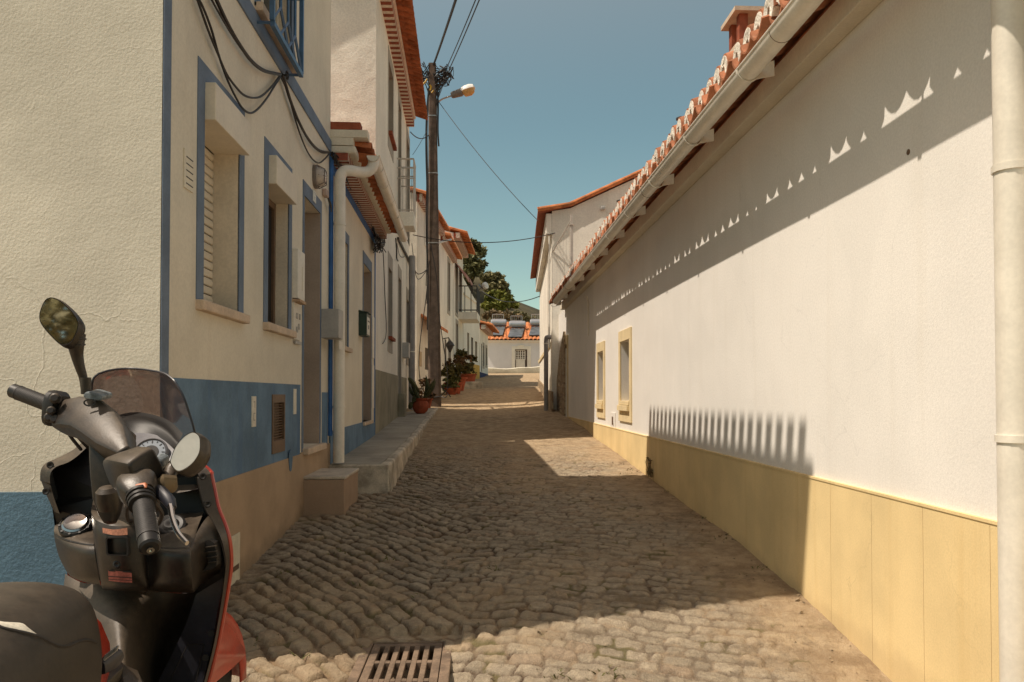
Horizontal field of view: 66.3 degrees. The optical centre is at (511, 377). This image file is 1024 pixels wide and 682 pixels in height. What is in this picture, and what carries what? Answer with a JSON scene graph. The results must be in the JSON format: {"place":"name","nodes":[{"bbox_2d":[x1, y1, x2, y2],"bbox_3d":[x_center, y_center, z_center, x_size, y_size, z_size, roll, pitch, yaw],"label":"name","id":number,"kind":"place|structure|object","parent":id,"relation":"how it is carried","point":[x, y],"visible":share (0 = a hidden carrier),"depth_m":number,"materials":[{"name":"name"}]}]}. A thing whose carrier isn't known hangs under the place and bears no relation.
{"place":"outdoors","nodes":[
{"label":"outdoors","id":0,"kind":"place"},
{"bbox_2d":[330,408,433,464],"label":"sidewalk","id":1,"kind":"structure","parent":0,"point":[384,444],"depth_m":10.39,"materials":[{"name":"concrete"}]},
{"bbox_2d":[408,376,435,413],"bbox_3d":[-1.901,0.347,16.523,0.563,0.807,0.427,0,-1,-2],"label":"potted cactus","id":2,"kind":"object","parent":1,"relation":"on","point":[418,404],"visible":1,"depth_m":16.40,"materials":[{"name":"plant"}]},
{"bbox_2d":[418,378,436,407],"bbox_3d":[-2.102,0.380,18.958,0.579,0.840,0.546,0,-1,-2],"label":"potted shrub","id":3,"kind":"object","parent":1,"relation":"on","point":[430,396],"visible":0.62,"depth_m":18.90,"materials":[{"name":"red plant"}]},
{"bbox_2d":[371,669,430,678],"bbox_3d":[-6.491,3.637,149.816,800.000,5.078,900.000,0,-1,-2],"label":"ground","id":4,"kind":"structure","parent":0,"point":[406,673],"depth_m":3.87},
{"bbox_2d":[0,0,333,584],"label":"corner house","id":5,"kind":"structure","parent":4,"relation":"on","point":[164,206],"depth_m":3.76,"materials":[{"name":"white paint"}]},
{"bbox_2d":[211,0,238,46],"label":"wall cable","id":6,"kind":"object","parent":5,"relation":"attached to","point":[221,17],"depth_m":4.36,"materials":[{"name":"black rubber"}]},
{"bbox_2d":[231,532,239,585],"bbox_3d":[-1.634,1.066,4.603,0.008,0.282,0.221,0,-1,-2],"label":"cover","id":7,"kind":"object","parent":5,"relation":"attached to","point":[236,555],"visible":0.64,"depth_m":4.65,"materials":[{"name":"white metal"}]},
{"bbox_2d":[196,0,279,98],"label":"wall cable","id":8,"kind":"object","parent":5,"relation":"attached to","point":[219,57],"depth_m":4.40,"materials":[{"name":"black rubber"}]},
{"bbox_2d":[199,0,280,113],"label":"wall cable","id":9,"kind":"object","parent":5,"relation":"attached to","point":[224,72],"depth_m":4.45,"materials":[{"name":"black rubber"}]},
{"bbox_2d":[214,0,281,75],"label":"wall cable","id":10,"kind":"object","parent":5,"relation":"attached to","point":[243,50],"depth_m":4.68,"materials":[{"name":"black rubber"}]},
{"bbox_2d":[261,0,278,26],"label":"window","id":11,"kind":"structure","parent":5,"relation":"in","point":[267,2],"depth_m":6.00,"materials":[{"name":"white glass"}]},
{"bbox_2d":[268,199,275,323],"bbox_3d":[-1.812,-0.851,5.685,0.040,0.960,0.590,0,-1,-2],"label":"window","id":12,"kind":"structure","parent":5,"relation":"in","point":[272,206],"depth_m":5.93,"materials":[{"name":"brown metal"}]},
{"bbox_2d":[284,70,288,79],"bbox_3d":[-1.673,-2.227,5.763,0.051,0.072,0.072,0,-1,-2],"label":"cable hook","id":13,"kind":"object","parent":5,"relation":"attached to","point":[286,74],"visible":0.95,"depth_m":5.76,"materials":[{"name":"black metal"}]},
{"bbox_2d":[292,302,301,344],"bbox_3d":[-1.709,-0.431,6.242,0.024,0.324,0.250,0,-1,-2],"label":"switchboard","id":14,"kind":"object","parent":5,"relation":"attached to","point":[296,317],"visible":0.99,"depth_m":6.20,"materials":[{"name":"white plastic"}]},
{"bbox_2d":[292,248,305,304],"bbox_3d":[-1.691,-0.802,6.239,0.060,0.415,0.246,0,-1,-2],"label":"meter cabinet","id":15,"kind":"object","parent":5,"relation":"attached to","point":[298,276],"visible":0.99,"depth_m":6.13,"materials":[{"name":"white plastic"}]},
{"bbox_2d":[281,74,329,153],"bbox_3d":[-1.698,-2.081,6.536,0.024,0.201,1.764,0,-1,-2],"label":"wall cable","id":16,"kind":"object","parent":5,"relation":"attached to","point":[298,120],"depth_m":6.14,"materials":[{"name":"black rubber"}]},
{"bbox_2d":[281,76,330,163],"bbox_3d":[-1.704,-2.028,6.573,0.014,0.315,1.871,0,-1,-2],"label":"wall cable","id":17,"kind":"object","parent":5,"relation":"attached to","point":[300,133],"depth_m":6.29,"materials":[{"name":"black rubber"}]},
{"bbox_2d":[312,165,326,188],"bbox_3d":[-1.698,-1.781,6.941,0.105,0.200,0.190,0,-1,-2],"label":"wall lamp","id":18,"kind":"object","parent":5,"relation":"attached to","point":[319,176],"visible":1,"depth_m":6.88,"materials":[{"name":"white glass"}]},
{"bbox_2d":[322,188,331,211],"bbox_3d":[-1.743,-1.676,7.400,0.051,0.166,0.264,0,-1,1],"label":"junction box","id":19,"kind":"object","parent":5,"relation":"attached to","point":[325,192],"visible":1,"depth_m":7.32,"materials":[{"name":"plastic"}]},
{"bbox_2d":[321,309,342,349],"bbox_3d":[-1.689,-0.452,7.372,0.163,0.373,0.240,0,-1,-2],"label":"utility box","id":20,"kind":"object","parent":5,"relation":"attached to","point":[331,324],"visible":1,"depth_m":7.25,"materials":[{"name":"grey plastic"}]},
{"bbox_2d":[329,122,407,463],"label":"cottage","id":21,"kind":"structure","parent":4,"relation":"on","point":[361,169],"depth_m":9.00,"materials":[{"name":"white paint"}]},
{"bbox_2d":[330,151,379,237],"bbox_3d":[-1.836,-2.112,9.537,0.066,0.140,4.052,0,-1,-3],"label":"cable bundle","id":22,"kind":"object","parent":21,"relation":"attached to","point":[334,157],"visible":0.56,"depth_m":7.76,"materials":[{"name":"black rubber"}]},
{"bbox_2d":[358,310,371,336],"bbox_3d":[-1.859,-0.686,9.921,0.131,0.318,0.332,0,-1,-2],"label":"mailbox","id":23,"kind":"object","parent":21,"relation":"attached to","point":[364,324],"visible":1,"depth_m":9.78,"materials":[{"name":"green metal"}]},
{"bbox_2d":[373,236,385,252],"bbox_3d":[-1.899,-1.914,11.274,0.130,0.373,0.867,0,-1,-2],"label":"cable knot","id":24,"kind":"object","parent":21,"relation":"attached to","point":[378,247],"visible":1,"depth_m":11.11,"materials":[{"name":"black rubber"}]},
{"bbox_2d":[330,0,427,433],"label":"tall house","id":25,"kind":"structure","parent":4,"relation":"on","point":[377,89],"depth_m":13.37,"materials":[{"name":"white paint"}]},
{"bbox_2d":[382,244,386,343],"bbox_3d":[-2.058,-1.321,12.624,0.014,1.576,0.690,0,-1,-4],"label":"wall wire","id":26,"kind":"object","parent":25,"relation":"attached to","point":[384,295],"depth_m":12.68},
{"bbox_2d":[395,238,397,260],"bbox_3d":[-2.201,-2.450,14.981,0.028,0.364,0.510,0,-1,-4],"label":"wall wire","id":27,"kind":"object","parent":25,"relation":"attached to","point":[396,248],"depth_m":14.88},
{"bbox_2d":[397,237,408,262],"bbox_3d":[-2.341,-2.725,17.243,0.060,0.117,3.840,0,-1,-4],"label":"wall wire","id":28,"kind":"object","parent":25,"relation":"attached to","point":[402,247],"depth_m":16.37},
{"bbox_2d":[409,187,449,395],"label":"old house","id":29,"kind":"structure","parent":4,"relation":"on","point":[418,243],"depth_m":20.74,"materials":[{"name":"white paint"}]},
{"bbox_2d":[440,232,461,392],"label":"house","id":30,"kind":"structure","parent":4,"relation":"on","point":[450,254],"depth_m":26.52,"materials":[{"name":"white paint"}]},
{"bbox_2d":[443,337,454,351],"bbox_3d":[-2.064,-1.092,25.707,0.354,0.497,0.296,1,-1,-25],"label":"wall lantern","id":31,"kind":"object","parent":30,"relation":"attached to","point":[449,345],"depth_m":25.65,"materials":[{"name":"metal"}]},
{"bbox_2d":[445,226,479,366],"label":"awning house","id":32,"kind":"structure","parent":4,"relation":"on","point":[460,317],"depth_m":31.38,"materials":[{"name":"white paint"}]},
{"bbox_2d":[478,282,488,289],"bbox_3d":[-1.308,-3.902,33.422,0.319,0.315,0.917,1,-1,-32],"label":"street lamp","id":33,"kind":"object","parent":32,"relation":"attached to","point":[484,285],"visible":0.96,"depth_m":33.07,"materials":[{"name":"glass"}]},
{"bbox_2d":[463,278,480,378],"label":"terrace house","id":34,"kind":"structure","parent":4,"relation":"on","point":[470,338],"depth_m":35.78,"materials":[{"name":"white paint"}]},
{"bbox_2d":[479,321,498,377],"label":"house","id":35,"kind":"structure","parent":4,"relation":"on","point":[486,329],"depth_m":40.37,"materials":[{"name":"white paint"}]},
{"bbox_2d":[488,322,539,368],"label":"end house","id":36,"kind":"structure","parent":4,"relation":"on","point":[505,351],"depth_m":52.09,"materials":[{"name":"white paint"}]},
{"bbox_2d":[491,314,506,335],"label":"solar heater","id":37,"kind":"object","parent":36,"relation":"on","point":[499,322],"visible":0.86,"depth_m":53.81,"materials":[{"name":"metal"}]},
{"bbox_2d":[508,316,525,336],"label":"solar heater","id":38,"kind":"object","parent":36,"relation":"on","point":[517,328],"visible":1,"depth_m":53.49,"materials":[{"name":"metal"}]},
{"bbox_2d":[515,349,526,367],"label":"doorway","id":39,"kind":"structure","parent":36,"relation":"in","point":[515,349],"depth_m":52.33,"materials":[{"name":"grey metal"}]},
{"bbox_2d":[529,314,539,335],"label":"solar heater","id":40,"kind":"object","parent":36,"relation":"on","point":[534,331],"visible":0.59,"depth_m":53.85,"materials":[{"name":"metal"}]},
{"bbox_2d":[488,366,539,372],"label":"wall","id":41,"kind":"structure","parent":4,"relation":"on","point":[519,370],"depth_m":48.20,"materials":[{"name":"white paint"}]},
{"bbox_2d":[530,169,641,411],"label":"gabled house","id":42,"kind":"structure","parent":4,"relation":"on","point":[591,211],"depth_m":18.02,"materials":[{"name":"white paint"}]},
{"bbox_2d":[414,233,554,242],"bbox_3d":[-0.637,-3.220,17.960,3.265,0.253,0.020,0,-1,-2],"label":"overhead cable","id":43,"kind":"object","parent":42,"relation":"attached to","point":[485,242],"visible":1,"depth_m":17.95,"materials":[{"name":"black rubber"}]},
{"bbox_2d":[482,291,539,301],"bbox_3d":[-0.247,-3.603,33.355,0.032,1.700,11.670,0,-1,-12],"label":"overhead cable","id":44,"kind":"object","parent":42,"relation":"attached to","point":[508,301],"visible":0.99,"depth_m":31.99,"materials":[{"name":"black rubber"}]},
{"bbox_2d":[552,214,573,267],"bbox_3d":[1.175,-2.781,17.791,0.146,1.743,0.744,1,-1,-32],"label":"clothes frame","id":45,"kind":"object","parent":42,"relation":"attached to","point":[570,224],"visible":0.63,"depth_m":17.52,"materials":[{"name":"white metal"}]},
{"bbox_2d":[549,0,1023,681],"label":"long house","id":46,"kind":"structure","parent":4,"relation":"on","point":[789,290],"depth_m":3.90,"materials":[{"name":"white paint"}]},
{"bbox_2d":[468,277,539,321],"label":"hillside","id":47,"kind":"structure","parent":0,"point":[527,309],"depth_m":80.68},
{"bbox_2d":[463,237,488,294],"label":"evergreen tree","id":48,"kind":"object","parent":47,"relation":"on","point":[473,267],"visible":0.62,"depth_m":76.84,"materials":[{"name":"green plant"}]},
{"bbox_2d":[481,308,502,321],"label":"dry bush","id":49,"kind":"object","parent":47,"relation":"on","point":[487,315],"visible":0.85,"depth_m":62.90,"materials":[{"name":"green plant"}]},
{"bbox_2d":[478,270,511,294],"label":"olive tree","id":50,"kind":"object","parent":47,"relation":"on","point":[495,281],"visible":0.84,"depth_m":73.74,"materials":[{"name":"green plant"}]},
{"bbox_2d":[480,289,519,311],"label":"leafy tree","id":51,"kind":"object","parent":47,"relation":"on","point":[488,303],"visible":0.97,"depth_m":67.62,"materials":[{"name":"green plant"}]},
{"bbox_2d":[500,308,523,320],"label":"dry bush","id":52,"kind":"object","parent":47,"relation":"on","point":[509,316],"visible":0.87,"depth_m":63.90,"materials":[{"name":"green plant"}]},
{"bbox_2d":[513,310,539,322],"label":"dark bush","id":53,"kind":"object","parent":47,"relation":"on","point":[526,317],"visible":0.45,"depth_m":66.14,"materials":[{"name":"green plant"}]},
{"bbox_2d":[226,373,891,681],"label":"street","id":54,"kind":"structure","parent":0,"point":[647,623],"depth_m":4.74,"materials":[{"name":"grey stone"}]},
{"bbox_2d":[0,297,246,681],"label":"scooter","id":55,"kind":"object","parent":54,"relation":"on","point":[143,540],"visible":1,"depth_m":1.75,"materials":[{"name":"black plastic"}]},
{"bbox_2d":[303,468,358,515],"bbox_3d":[-1.570,1.058,6.840,0.357,0.472,0.752,0,-1,-2],"label":"door step","id":56,"kind":"object","parent":54,"relation":"on","point":[332,491],"depth_m":6.48,"materials":[{"name":"brown stone"}]},
{"bbox_2d":[329,407,437,494],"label":"kerb","id":57,"kind":"structure","parent":54,"relation":"on","point":[381,477],"depth_m":7.63,"materials":[{"name":"concrete"}]},
{"bbox_2d":[347,641,451,681],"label":"drain grate","id":58,"kind":"object","parent":54,"relation":"on","point":[410,656],"visible":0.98,"depth_m":3.69,"materials":[{"name":"metal"}]},
{"bbox_2d":[418,61,474,406],"bbox_3d":[-1.694,-3.452,19.535,1.547,8.986,0.651,0,-1,-2],"label":"utility pole","id":59,"kind":"object","parent":54,"relation":"on","point":[432,300],"visible":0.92,"depth_m":19.51,"materials":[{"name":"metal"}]},
{"bbox_2d":[433,0,456,64],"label":"overhead cable","id":60,"kind":"object","parent":59,"relation":"attached to","point":[447,25],"visible":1,"depth_m":15.47,"materials":[{"name":"black rubber"}]},
{"bbox_2d":[445,0,475,69],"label":"overhead cable","id":61,"kind":"object","parent":59,"relation":"attached to","point":[461,33],"visible":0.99,"depth_m":14.95,"materials":[{"name":"black rubber"}]},
{"bbox_2d":[449,0,479,69],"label":"overhead cable","id":62,"kind":"object","parent":59,"relation":"attached to","point":[465,32],"visible":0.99,"depth_m":15.02,"materials":[{"name":"black rubber"}]},
{"bbox_2d":[439,102,537,220],"bbox_3d":[-0.650,-5.300,18.780,3.051,3.479,0.016,-1,-1,35],"label":"overhead cable","id":63,"kind":"object","parent":59,"relation":"attached to","point":[487,164],"visible":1,"depth_m":18.73,"materials":[{"name":"black rubber"}]},
{"bbox_2d":[442,376,459,394],"bbox_3d":[-1.882,0.215,23.955,0.624,0.587,0.635,0,-1,-2],"label":"potted shrub","id":64,"kind":"object","parent":54,"relation":"on","point":[452,389],"visible":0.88,"depth_m":23.81,"materials":[{"name":"plant"}]},
{"bbox_2d":[441,363,467,393],"bbox_3d":[-1.964,0.002,24.505,0.932,0.979,0.926,1,-1,-29],"label":"potted shrub","id":65,"kind":"object","parent":54,"relation":"on","point":[456,371],"visible":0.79,"depth_m":24.39,"materials":[{"name":"green plant"}]},
{"bbox_2d":[445,354,472,390],"bbox_3d":[-1.842,-0.181,26.485,1.042,1.224,0.842,0,-1,-2],"label":"potted shrub","id":66,"kind":"object","parent":54,"relation":"on","point":[460,359],"visible":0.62,"depth_m":26.36,"materials":[{"name":"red plant"}]},
{"bbox_2d":[454,349,477,381],"bbox_3d":[-1.690,-0.386,29.501,0.944,1.462,0.999,-1,-2,41],"label":"potted shrub","id":67,"kind":"object","parent":54,"relation":"on","point":[469,366],"visible":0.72,"depth_m":29.30,"materials":[{"name":"green plant"}]},
{"bbox_2d":[464,382,481,388],"bbox_3d":[-1.466,0.361,29.463,0.700,0.420,2.200,0,-1,-2],"label":"stone bench","id":68,"kind":"object","parent":54,"relation":"on","point":[473,385],"visible":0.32,"depth_m":28.37,"materials":[{"name":"stone"}]},
{"bbox_2d":[253,466,766,680],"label":"street weeds","id":69,"kind":"object","parent":54,"relation":"on","point":[615,676],"visible":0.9,"depth_m":4.38,"materials":[{"name":"green plant"}]},
{"bbox_2d":[257,462,871,680],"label":"street litter","id":70,"kind":"object","parent":54,"relation":"on","point":[522,560],"visible":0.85,"depth_m":4.88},
{"bbox_2d":[645,457,652,477],"bbox_3d":[1.435,0.934,8.215,0.094,0.214,0.121,-1,-2,37],"label":"wall weed","id":71,"kind":"object","parent":54,"relation":"on","point":[649,470],"depth_m":8.21,"materials":[{"name":"green plant"}]},
{"bbox_2d":[409,0,765,309],"label":"sky","id":72,"kind":"structure","parent":0,"point":[571,99],"materials":[{"name":"blue"}]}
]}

